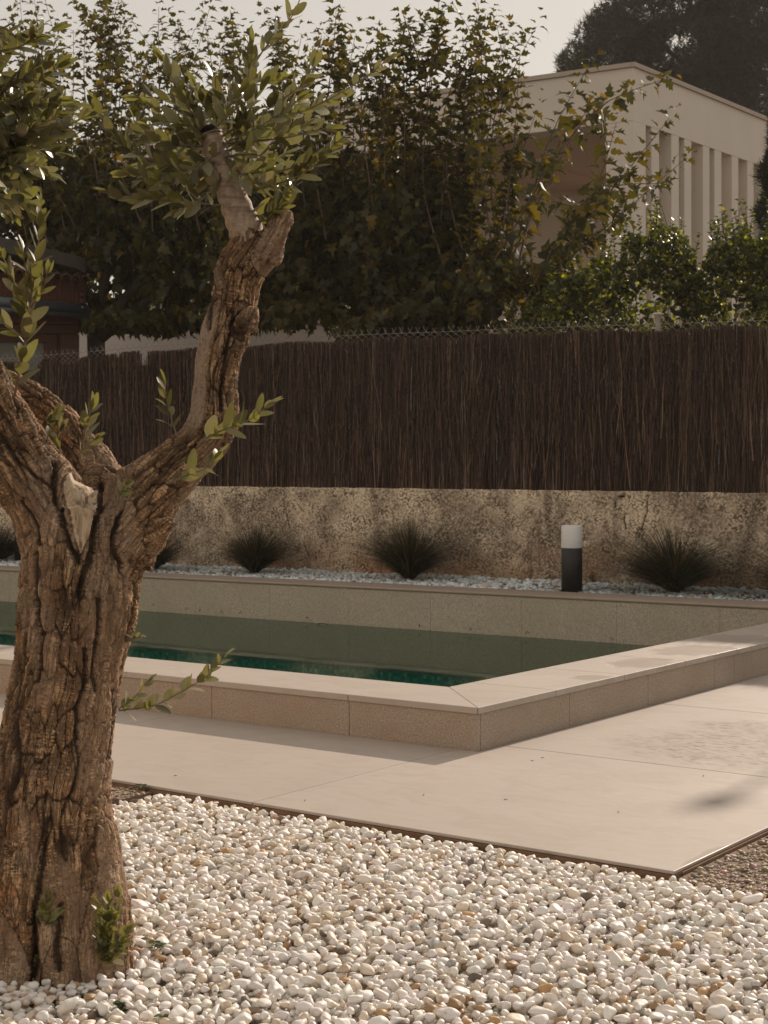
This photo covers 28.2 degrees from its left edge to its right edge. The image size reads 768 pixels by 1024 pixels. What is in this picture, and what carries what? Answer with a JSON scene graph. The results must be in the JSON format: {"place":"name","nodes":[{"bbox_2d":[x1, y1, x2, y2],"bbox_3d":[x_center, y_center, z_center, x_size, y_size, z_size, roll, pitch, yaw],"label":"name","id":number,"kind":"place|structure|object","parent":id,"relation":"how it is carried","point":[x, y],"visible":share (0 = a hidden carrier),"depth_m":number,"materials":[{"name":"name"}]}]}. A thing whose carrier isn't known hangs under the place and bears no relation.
{"place":"outdoors","nodes":[
{"label":"outdoors","id":0,"kind":"place"},
{"bbox_2d":[0,523,19,560],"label":"ornamental grass","id":1,"kind":"object","parent":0,"point":[7,548],"depth_m":19.03,"materials":[{"name":"green plant"}]},
{"bbox_2d":[154,528,240,571],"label":"ornamental grass","id":2,"kind":"object","parent":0,"point":[165,555],"depth_m":16.97,"materials":[{"name":"green plant"}]},
{"bbox_2d":[79,300,350,365],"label":"pale wall","id":3,"kind":"structure","parent":0,"point":[112,341],"depth_m":26.35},
{"bbox_2d":[171,520,364,576],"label":"ornamental grass","id":4,"kind":"object","parent":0,"point":[257,555],"depth_m":16.22,"materials":[{"name":"green plant"}]},
{"bbox_2d":[0,0,763,297],"label":"sky","id":5,"kind":"structure","parent":0,"point":[562,15],"materials":[{"name":"white"}]},
{"bbox_2d":[0,674,767,880],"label":"pool deck","id":6,"kind":"structure","parent":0,"point":[577,788],"depth_m":6.08,"materials":[{"name":"stone"}]},
{"bbox_2d":[130,605,760,1016],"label":"litter","id":7,"kind":"object","parent":6,"relation":"on","point":[432,837],"visible":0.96,"depth_m":4.24,"materials":[{"name":"plant"}]},
{"bbox_2d":[294,512,522,585],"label":"ornamental grass","id":8,"kind":"object","parent":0,"point":[409,559],"depth_m":15.04,"materials":[{"name":"green plant"}]},
{"bbox_2d":[111,784,767,898],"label":"aggregate paving","id":9,"kind":"structure","parent":0,"point":[733,872],"depth_m":4.74,"materials":[{"name":"gravel"}]},
{"bbox_2d":[135,783,147,790],"bbox_3d":[-0.945,1.082,5.966,0.042,0.047,0.049,0,1,26],"label":"weed sprout","id":10,"kind":"object","parent":9,"relation":"on","point":[142,787],"visible":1,"depth_m":5.97,"materials":[{"name":"green plant"}]},
{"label":"ground","id":11,"kind":"structure","parent":0,"visible":0},
{"bbox_2d":[0,237,90,370],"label":"brick hut","id":12,"kind":"object","parent":11,"relation":"on","point":[63,300],"visible":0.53,"depth_m":21.91,"materials":[{"name":"ceramic"}]},
{"bbox_2d":[0,342,43,370],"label":"window pane","id":13,"kind":"structure","parent":12,"relation":"in","point":[8,348],"depth_m":21.47,"materials":[{"name":"glass"}]},
{"bbox_2d":[0,334,56,341],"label":"window frame","id":14,"kind":"structure","parent":12,"relation":"in","point":[41,337],"depth_m":21.70,"materials":[{"name":"brown wood"}]},
{"bbox_2d":[42,342,56,363],"bbox_3d":[-4.804,-1.957,21.975,0.060,0.978,0.241,1,2,37],"label":"window frame","id":15,"kind":"structure","parent":12,"relation":"in","point":[48,346],"depth_m":21.94,"materials":[{"name":"brown wood"}]},
{"bbox_2d":[0,0,260,423],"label":"mulberry tree","id":16,"kind":"object","parent":11,"relation":"on","point":[145,257],"visible":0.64,"depth_m":21.99,"materials":[{"name":"green plant"}]},
{"bbox_2d":[0,794,767,1023],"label":"pebble bed","id":17,"kind":"object","parent":11,"relation":"on","point":[499,937],"visible":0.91,"depth_m":4.04,"materials":[{"name":"white gravel"}]},
{"bbox_2d":[112,1000,128,1011],"bbox_3d":[-0.606,1.140,3.511,0.034,0.038,0.035,1,2,37],"label":"weed sprout","id":18,"kind":"object","parent":17,"relation":"on","point":[119,1004],"visible":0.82,"depth_m":3.51,"materials":[{"name":"green plant"}]},
{"bbox_2d":[141,937,166,953],"bbox_3d":[-0.585,1.120,3.918,0.057,0.060,0.054,1,2,37],"label":"weed sprout","id":19,"kind":"object","parent":17,"relation":"on","point":[158,943],"visible":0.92,"depth_m":3.92,"materials":[{"name":"green plant"}]},
{"bbox_2d":[154,1013,168,1017],"bbox_3d":[-0.498,1.145,3.448,0.031,0.031,0.038,0,1,23],"label":"weed sprout","id":20,"kind":"object","parent":17,"relation":"on","point":[159,1015],"visible":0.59,"depth_m":3.45,"materials":[{"name":"green plant"}]},
{"bbox_2d":[0,0,400,1017],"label":"olive tree","id":21,"kind":"object","parent":17,"relation":"on","point":[92,518],"visible":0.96,"depth_m":3.79,"materials":[{"name":"green plant"}]},
{"bbox_2d":[0,565,767,751],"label":"swimming pool","id":22,"kind":"structure","parent":11,"relation":"in","point":[473,700],"depth_m":11.82,"materials":[{"name":"stone"}]},
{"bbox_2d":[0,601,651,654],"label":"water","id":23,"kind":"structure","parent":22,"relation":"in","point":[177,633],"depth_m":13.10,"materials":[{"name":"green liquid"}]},
{"bbox_2d":[0,486,767,593],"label":"garden wall","id":24,"kind":"structure","parent":11,"relation":"on","point":[509,519],"depth_m":15.32,"materials":[{"name":"beige concrete"}]},
{"bbox_2d":[2,322,767,492],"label":"brushwood fence","id":25,"kind":"object","parent":24,"relation":"on","point":[418,413],"visible":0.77,"depth_m":15.37,"materials":[{"name":"wood"}]},
{"bbox_2d":[652,312,663,331],"bbox_3d":[2.572,-0.454,14.351,0.113,2.833,0.114,1,2,37],"label":"fence post","id":26,"kind":"object","parent":24,"relation":"on","point":[657,317],"visible":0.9,"depth_m":14.30,"materials":[{"name":"grey metal"}]},
{"bbox_2d":[0,313,767,369],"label":"chain link fence","id":27,"kind":"object","parent":26,"relation":"attached to","point":[399,336],"visible":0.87,"depth_m":15.90,"materials":[{"name":"metal"}]},
{"bbox_2d":[0,556,767,600],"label":"gravel bed","id":28,"kind":"object","parent":11,"relation":"on","point":[469,581],"visible":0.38,"depth_m":14.83,"materials":[{"name":"white gravel"}]},
{"bbox_2d":[14,532,20,560],"bbox_3d":[-4.487,0.330,18.966,0.191,0.672,0.191,1,2,37],"label":"bollard lamp","id":29,"kind":"object","parent":28,"relation":"on","point":[18,556],"visible":0.02,"depth_m":18.89,"materials":[{"name":"metal"}]},
{"bbox_2d":[561,525,581,591],"bbox_3d":[1.662,0.439,13.522,0.186,0.642,0.186,1,2,37],"label":"bollard lamp","id":30,"kind":"object","parent":28,"relation":"on","point":[571,536],"visible":0.92,"depth_m":13.44,"materials":[{"name":"metal"}]},
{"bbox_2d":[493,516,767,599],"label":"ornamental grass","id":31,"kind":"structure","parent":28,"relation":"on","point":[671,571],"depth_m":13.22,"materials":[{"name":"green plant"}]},
{"bbox_2d":[665,540,767,598],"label":"ornamental grass","id":32,"kind":"object","parent":28,"relation":"on","point":[760,563],"depth_m":12.87,"materials":[{"name":"green plant"}]},
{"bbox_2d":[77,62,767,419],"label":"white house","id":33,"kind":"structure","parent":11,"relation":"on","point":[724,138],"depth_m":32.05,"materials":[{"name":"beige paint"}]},
{"bbox_2d":[186,0,696,344],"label":"mulberry tree","id":34,"kind":"object","parent":11,"relation":"on","point":[373,246],"visible":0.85,"depth_m":18.23,"materials":[{"name":"green plant"}]},
{"bbox_2d":[499,196,694,357],"bbox_3d":[2.167,-1.193,16.253,2.921,4.229,1.634,3,3,65],"label":"evergreen shrub","id":35,"kind":"object","parent":11,"relation":"on","point":[564,301],"visible":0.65,"depth_m":15.57,"materials":[{"name":"green plant"}]},
{"bbox_2d":[553,0,767,116],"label":"pine tree","id":36,"kind":"object","parent":11,"relation":"on","point":[727,59],"visible":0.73,"depth_m":50.90,"materials":[{"name":"green plant"}]},
{"bbox_2d":[678,196,767,360],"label":"evergreen shrub","id":37,"kind":"object","parent":11,"relation":"on","point":[738,256],"visible":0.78,"depth_m":14.80,"materials":[{"name":"green plant"}]},
{"bbox_2d":[748,107,767,325],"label":"cypress tree","id":38,"kind":"object","parent":11,"relation":"on","point":[760,212],"visible":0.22,"depth_m":21.88,"materials":[{"name":"green plant"}]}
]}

